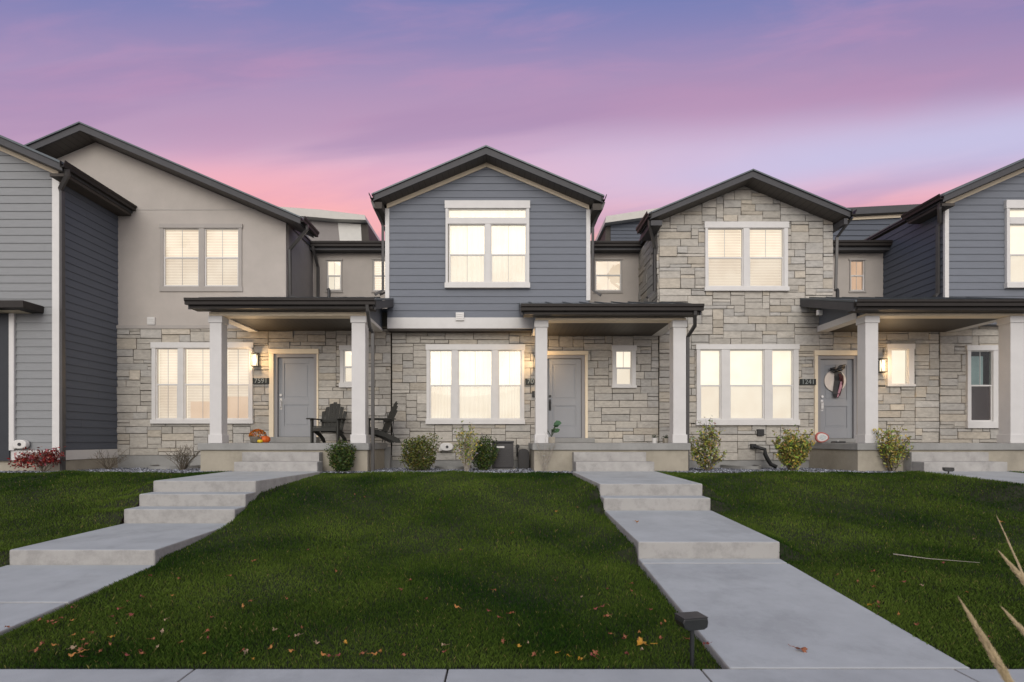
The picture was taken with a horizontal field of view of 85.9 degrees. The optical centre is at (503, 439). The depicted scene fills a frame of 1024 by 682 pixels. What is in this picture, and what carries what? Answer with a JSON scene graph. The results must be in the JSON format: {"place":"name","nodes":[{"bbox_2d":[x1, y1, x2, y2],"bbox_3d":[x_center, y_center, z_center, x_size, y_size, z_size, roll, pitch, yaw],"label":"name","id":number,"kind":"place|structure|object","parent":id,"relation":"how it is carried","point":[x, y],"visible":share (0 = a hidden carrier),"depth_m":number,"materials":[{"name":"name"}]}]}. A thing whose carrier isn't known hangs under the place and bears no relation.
{"place":"outdoors","nodes":[
{"label":"outdoors","id":0,"kind":"place"},
{"bbox_2d":[0,470,228,566],"bbox_3d":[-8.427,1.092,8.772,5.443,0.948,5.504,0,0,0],"label":"grass","id":1,"kind":"structure","parent":0,"point":[58,480],"depth_m":9.21,"materials":[{"name":"green plant"}]},
{"bbox_2d":[0,471,319,635],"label":"path","id":2,"kind":"structure","parent":0,"point":[162,519],"depth_m":7.01,"materials":[{"name":"concrete"}]},
{"bbox_2d":[0,470,780,674],"bbox_3d":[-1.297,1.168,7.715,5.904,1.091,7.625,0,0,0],"label":"grass","id":3,"kind":"structure","parent":0,"point":[176,648],"depth_m":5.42,"materials":[{"name":"green plant"}]},
{"bbox_2d":[636,637,657,645],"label":"fallen leaf","id":4,"kind":"object","parent":3,"relation":"on","point":[640,641],"visible":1,"depth_m":4.27,"materials":[{"name":"yellow plant"}]},
{"bbox_2d":[674,611,707,668],"bbox_3d":[1.360,1.482,3.999,0.202,0.416,0.140,0,0,-12],"label":"path light","id":5,"kind":"object","parent":3,"relation":"on","point":[691,622],"visible":0.93,"depth_m":3.96,"materials":[{"name":"metal"}]},
{"bbox_2d":[2,469,880,474],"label":"planting bed ground","id":6,"kind":"structure","parent":0,"point":[476,470],"depth_m":11.53,"materials":[{"name":"soil"}]},
{"bbox_2d":[7,446,65,471],"bbox_3d":[-9.964,0.420,11.732,0.900,0.577,0.838,0,0,0],"label":"red leaved shrub","id":7,"kind":"object","parent":6,"relation":"on","point":[41,458],"visible":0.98,"depth_m":11.64,"materials":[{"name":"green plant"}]},
{"bbox_2d":[0,135,136,470],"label":"townhouse","id":8,"kind":"structure","parent":6,"relation":"on","point":[58,293],"depth_m":12.08,"materials":[{"name":"grey"}]},
{"bbox_2d":[12,440,29,448],"bbox_3d":[-10.544,0.099,11.980,0.338,0.198,0.130,0,0,0],"label":"hose reel","id":9,"kind":"object","parent":8,"relation":"attached to","point":[18,444],"visible":0.96,"depth_m":11.93,"materials":[{"name":"white plastic"}]},
{"bbox_2d":[88,448,128,469],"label":"bare shrub","id":10,"kind":"object","parent":6,"relation":"on","point":[114,463],"visible":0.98,"depth_m":12.88,"materials":[{"name":"brown plant"}]},
{"bbox_2d":[148,465,200,469],"bbox_3d":[-8.095,0.778,13.410,1.300,0.304,0.920,0,0,0],"label":"window well","id":11,"kind":"object","parent":6,"relation":"on","point":[167,467],"depth_m":13.04,"materials":[{"name":"silver metal"}]},
{"bbox_2d":[163,444,200,469],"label":"bare shrub","id":12,"kind":"object","parent":6,"relation":"on","point":[183,465],"visible":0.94,"depth_m":12.56,"materials":[{"name":"brown plant"}]},
{"bbox_2d":[25,121,393,471],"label":"townhouse","id":13,"kind":"structure","parent":6,"relation":"on","point":[242,315],"depth_m":13.90,"materials":[{"name":"grey paint"}]},
{"bbox_2d":[159,224,242,291],"bbox_3d":[-7.662,-4.612,13.984,2.260,1.732,0.212,0,0,0],"label":"window","id":14,"kind":"structure","parent":13,"relation":"in","point":[193,257],"depth_m":14.01,"materials":[{"name":"glass"}]},
{"bbox_2d":[150,342,253,423],"bbox_3d":[-7.599,-1.418,13.953,2.716,2.073,0.275,0,0,0],"label":"window","id":15,"kind":"structure","parent":13,"relation":"in","point":[180,371],"depth_m":13.99,"materials":[{"name":"clear glass"}]},
{"bbox_2d":[249,429,266,442],"bbox_3d":[-5.660,-0.095,12.653,0.414,0.335,0.357,0,0,0],"label":"flower basket","id":16,"kind":"object","parent":13,"relation":"on","point":[253,438],"visible":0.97,"depth_m":12.54,"materials":[{"name":"orange plant"}]},
{"bbox_2d":[260,434,270,442],"bbox_3d":[-5.456,-0.041,12.550,0.229,0.212,0.232,0,0,0],"label":"pumpkin","id":17,"kind":"object","parent":13,"relation":"on","point":[265,439],"visible":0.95,"depth_m":12.48,"materials":[{"name":"orange food"}]},
{"bbox_2d":[268,349,319,442],"bbox_3d":[-5.296,-1.108,13.860,1.277,2.365,0.440,0,0,0],"label":"door","id":18,"kind":"structure","parent":13,"relation":"in","point":[293,373],"depth_m":13.96,"materials":[{"name":"grey paint"}]},
{"bbox_2d":[306,402,346,442],"bbox_3d":[-4.120,-0.422,13.000,0.840,0.991,0.938,0,0,0],"label":"garden chair","id":19,"kind":"object","parent":13,"relation":"on","point":[333,422],"visible":0.99,"depth_m":13.20,"materials":[{"name":"brown wood"}]},
{"bbox_2d":[325,258,342,292],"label":"window","id":20,"kind":"structure","parent":13,"relation":"in","point":[333,266],"depth_m":15.93,"materials":[{"name":"glass"}]},
{"bbox_2d":[339,345,351,387],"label":"window","id":21,"kind":"structure","parent":13,"relation":"in","point":[345,350],"depth_m":13.87,"materials":[{"name":"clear glass"}]},
{"bbox_2d":[371,258,384,292],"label":"window","id":22,"kind":"structure","parent":13,"relation":"in","point":[376,262],"depth_m":15.99,"materials":[{"name":"glass"}]},
{"bbox_2d":[369,401,400,442],"bbox_3d":[-2.970,-0.422,12.973,0.938,0.991,0.840,0,0,-28],"label":"garden chair","id":23,"kind":"object","parent":13,"relation":"on","point":[383,434],"visible":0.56,"depth_m":12.90,"materials":[{"name":"brown wood"}]},
{"bbox_2d":[324,438,356,471],"bbox_3d":[-3.440,0.335,11.735,0.659,0.752,0.614,0,0,27],"label":"boxwood shrub","id":24,"kind":"object","parent":6,"relation":"on","point":[341,458],"visible":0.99,"depth_m":11.62,"materials":[{"name":"green plant"}]},
{"bbox_2d":[398,433,441,470],"bbox_3d":[-1.888,0.279,12.221,0.876,0.880,0.956,0,0,-23],"label":"boxwood shrub","id":25,"kind":"object","parent":6,"relation":"on","point":[416,456],"visible":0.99,"depth_m":12.16,"materials":[{"name":"green plant"}]},
{"bbox_2d":[435,465,470,469],"bbox_3d":[-1.276,0.784,13.410,0.898,0.292,0.920,0,0,0],"label":"window well","id":26,"kind":"object","parent":6,"relation":"on","point":[446,468],"depth_m":13.06,"materials":[{"name":"silver metal"}]},
{"bbox_2d":[452,421,481,470],"bbox_3d":[-0.824,0.139,12.195,0.698,1.146,0.581,0,0,0],"label":"leafy shrub","id":27,"kind":"object","parent":6,"relation":"on","point":[467,452],"visible":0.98,"depth_m":12.17,"materials":[{"name":"green plant"}]},
{"bbox_2d":[472,434,499,470],"bbox_3d":[-0.419,0.273,12.504,0.673,0.888,0.505,0,0,0],"label":"boxwood shrub","id":28,"kind":"object","parent":6,"relation":"on","point":[485,457],"visible":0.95,"depth_m":12.41,"materials":[{"name":"green plant"}]},
{"bbox_2d":[490,441,515,469],"bbox_3d":[-0.029,0.387,13.175,0.624,0.726,0.670,0,0,0],"label":"air conditioner","id":29,"kind":"object","parent":6,"relation":"on","point":[504,460],"visible":0.77,"depth_m":12.91,"materials":[{"name":"metal"}]},
{"bbox_2d":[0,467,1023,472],"bbox_3d":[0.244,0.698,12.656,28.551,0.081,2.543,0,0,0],"label":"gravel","id":30,"kind":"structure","parent":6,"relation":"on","point":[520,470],"depth_m":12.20,"materials":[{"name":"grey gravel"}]},
{"bbox_2d":[516,444,528,467],"bbox_3d":[0.456,0.412,13.710,0.334,0.596,0.320,0,0,0],"label":"electrical box","id":31,"kind":"object","parent":6,"relation":"on","point":[522,455],"visible":0.88,"depth_m":13.55,"materials":[{"name":"metal"}]},
{"bbox_2d":[369,145,703,471],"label":"townhouse","id":32,"kind":"structure","parent":6,"relation":"on","point":[519,313],"depth_m":13.64,"materials":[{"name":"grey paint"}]},
{"bbox_2d":[439,443,452,450],"bbox_3d":[-1.458,0.177,13.810,0.359,0.202,0.130,0,0,0],"label":"hose reel","id":33,"kind":"object","parent":32,"relation":"attached to","point":[446,446],"visible":0.98,"depth_m":13.76,"materials":[{"name":"white plastic"}]},
{"bbox_2d":[425,344,524,423],"bbox_3d":[-0.723,-1.402,13.972,2.513,2.018,0.235,0,0,0],"label":"window","id":34,"kind":"structure","parent":32,"relation":"in","point":[472,383],"depth_m":14.05,"materials":[{"name":"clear glass"}]},
{"bbox_2d":[445,200,529,288],"bbox_3d":[-0.409,-4.827,13.662,2.110,2.159,0.235,0,0,0],"label":"window","id":35,"kind":"structure","parent":32,"relation":"in","point":[489,239],"depth_m":13.73,"materials":[{"name":"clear glass"}]},
{"bbox_2d":[547,420,560,442],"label":"potted plant","id":36,"kind":"object","parent":32,"relation":"on","point":[554,429],"visible":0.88,"depth_m":12.29,"materials":[{"name":"green plant"}]},
{"bbox_2d":[547,351,594,442],"bbox_3d":[1.580,-1.086,13.900,1.357,2.321,0.440,0,0,0],"label":"door","id":37,"kind":"structure","parent":32,"relation":"in","point":[567,371],"depth_m":14.00,"materials":[{"name":"grey paint"}]},
{"bbox_2d":[593,258,622,292],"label":"window","id":38,"kind":"structure","parent":32,"relation":"in","point":[608,272],"depth_m":16.80,"materials":[{"name":"glass"}]},
{"bbox_2d":[611,345,636,387],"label":"window","id":39,"kind":"structure","parent":32,"relation":"in","point":[623,356],"depth_m":13.92,"materials":[{"name":"clear glass"}]},
{"bbox_2d":[652,435,657,442],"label":"potted plant","id":40,"kind":"object","parent":32,"relation":"on","point":[654,439],"visible":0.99,"depth_m":12.46,"materials":[{"name":"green plant"}]},
{"bbox_2d":[661,435,667,442],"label":"potted plant","id":41,"kind":"object","parent":32,"relation":"on","point":[665,439],"visible":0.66,"depth_m":12.48,"materials":[{"name":"green plant"}]},
{"bbox_2d":[535,430,556,470],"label":"leafy shrub","id":42,"kind":"object","parent":6,"relation":"on","point":[543,467],"visible":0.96,"depth_m":11.84,"materials":[{"name":"beige plant"}]},
{"bbox_2d":[689,416,725,470],"bbox_3d":[4.492,0.084,12.342,0.808,1.262,0.809,0,0,-35],"label":"leafy shrub","id":43,"kind":"object","parent":6,"relation":"on","point":[705,456],"visible":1,"depth_m":12.21,"materials":[{"name":"green plant"}]},
{"bbox_2d":[721,465,760,469],"bbox_3d":[5.886,0.778,13.410,0.851,0.304,0.920,0,0,0],"label":"window well","id":44,"kind":"object","parent":6,"relation":"on","point":[754,467],"depth_m":13.14,"materials":[{"name":"silver metal"}]},
{"bbox_2d":[771,424,814,470],"bbox_3d":[6.482,0.182,12.255,0.897,1.064,0.747,0,0,-15],"label":"leafy shrub","id":45,"kind":"object","parent":6,"relation":"on","point":[793,449],"visible":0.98,"depth_m":12.19,"materials":[{"name":"green plant"}]},
{"bbox_2d":[595,169,1023,471],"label":"townhouse","id":46,"kind":"structure","parent":6,"relation":"on","point":[776,280],"depth_m":13.88,"materials":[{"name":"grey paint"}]},
{"bbox_2d":[703,221,789,291],"bbox_3d":[6.093,-4.607,13.953,2.286,1.770,0.275,0,0,0],"label":"window","id":47,"kind":"structure","parent":46,"relation":"in","point":[750,256],"depth_m":14.01,"materials":[{"name":"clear glass"}]},
{"bbox_2d":[695,344,799,424],"bbox_3d":[6.137,-1.386,13.893,2.607,2.037,0.155,0,0,0],"label":"window","id":48,"kind":"structure","parent":46,"relation":"in","point":[737,384],"depth_m":13.96,"materials":[{"name":"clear glass"}]},
{"bbox_2d":[815,432,828,442],"bbox_3d":[7.706,-0.058,13.324,0.330,0.251,0.072,0,0,0],"label":"round sign","id":49,"kind":"object","parent":46,"relation":"on","point":[820,437],"visible":1,"depth_m":13.29,"materials":[{"name":"white plastic"}]},
{"bbox_2d":[813,350,856,442],"bbox_3d":[8.466,-1.089,13.860,1.290,2.328,0.440,0,0,0],"label":"door","id":50,"kind":"structure","parent":46,"relation":"in","point":[835,417],"depth_m":13.96,"materials":[{"name":"grey paint"}]},
{"bbox_2d":[824,364,845,397],"bbox_3d":[8.390,-1.484,13.885,0.550,0.842,0.126,0,0,0],"label":"wreath","id":51,"kind":"object","parent":50,"relation":"attached to","point":[835,380],"depth_m":13.91,"materials":[{"name":"white plastic"}]},
{"bbox_2d":[831,441,845,442],"bbox_3d":[8.017,0.047,13.200,0.248,0.052,0.200,0,0,0],"label":"doormat","id":52,"kind":"object","parent":46,"relation":"on","point":[838,441],"visible":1,"depth_m":13.10,"materials":[{"name":"fabric"}]},
{"bbox_2d":[848,258,866,292],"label":"window","id":53,"kind":"structure","parent":46,"relation":"in","point":[857,266],"depth_m":15.92,"materials":[{"name":"glass"}]},
{"bbox_2d":[885,344,915,386],"bbox_3d":[9.997,-1.879,13.893,0.709,1.076,0.155,0,0,0],"label":"window","id":54,"kind":"structure","parent":46,"relation":"in","point":[900,373],"depth_m":13.86,"materials":[{"name":"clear glass"}]},
{"bbox_2d":[873,424,914,470],"bbox_3d":[8.451,0.185,11.887,0.831,1.048,0.696,0,0,0],"label":"leafy shrub","id":55,"kind":"object","parent":6,"relation":"on","point":[891,456],"visible":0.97,"depth_m":11.86,"materials":[{"name":"green plant"}]},
{"bbox_2d":[833,158,1023,442],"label":"townhouse","id":56,"kind":"structure","parent":6,"relation":"on","point":[965,240],"depth_m":13.85,"materials":[{"name":"stone"}]},
{"bbox_2d":[965,345,997,427],"bbox_3d":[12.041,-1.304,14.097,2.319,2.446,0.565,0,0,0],"label":"window","id":57,"kind":"structure","parent":56,"relation":"in","point":[981,360],"depth_m":13.89,"materials":[{"name":"clear glass"}]},
{"bbox_2d":[1004,200,1023,288],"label":"window","id":58,"kind":"structure","parent":56,"relation":"in","point":[1014,209],"depth_m":13.68,"materials":[{"name":"clear glass"}]},
{"bbox_2d":[0,669,1023,681],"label":"sidewalk","id":59,"kind":"structure","parent":0,"point":[501,675],"depth_m":3.80,"materials":[{"name":"concrete"}]},
{"bbox_2d":[0,0,1023,240],"label":"sky","id":60,"kind":"structure","parent":0,"point":[328,105],"materials":[{"name":"purple"}]},
{"bbox_2d":[573,471,969,669],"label":"path","id":61,"kind":"structure","parent":0,"point":[754,598],"depth_m":5.53,"materials":[{"name":"concrete"}]},
{"bbox_2d":[788,644,806,652],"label":"fallen leaf","id":62,"kind":"object","parent":61,"relation":"on","point":[803,649],"visible":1,"depth_m":4.19,"materials":[{"name":"orange plant"}]},
{"bbox_2d":[656,470,1023,668],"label":"grass","id":63,"kind":"structure","parent":0,"point":[967,551],"depth_m":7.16,"materials":[{"name":"green plant"}]},
{"bbox_2d":[893,554,979,562],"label":"fallen stalk","id":64,"kind":"object","parent":63,"relation":"on","point":[929,558],"visible":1,"depth_m":6.60,"materials":[{"name":"beige plant"}]},
{"bbox_2d":[925,471,1023,484],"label":"path","id":65,"kind":"structure","parent":0,"point":[1015,477],"depth_m":10.76,"materials":[{"name":"concrete"}]},
{"bbox_2d":[942,467,954,473],"bbox_3d":[8.811,0.664,10.908,0.172,0.231,0.119,0,0,20],"label":"path light","id":66,"kind":"object","parent":65,"relation":"on","point":[949,469],"visible":0.88,"depth_m":10.87,"materials":[{"name":"metal"}]},
{"bbox_2d":[957,515,1023,681],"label":"ornamental grass","id":67,"kind":"object","parent":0,"point":[1001,670],"depth_m":1.82,"materials":[{"name":"plant"}]}
]}

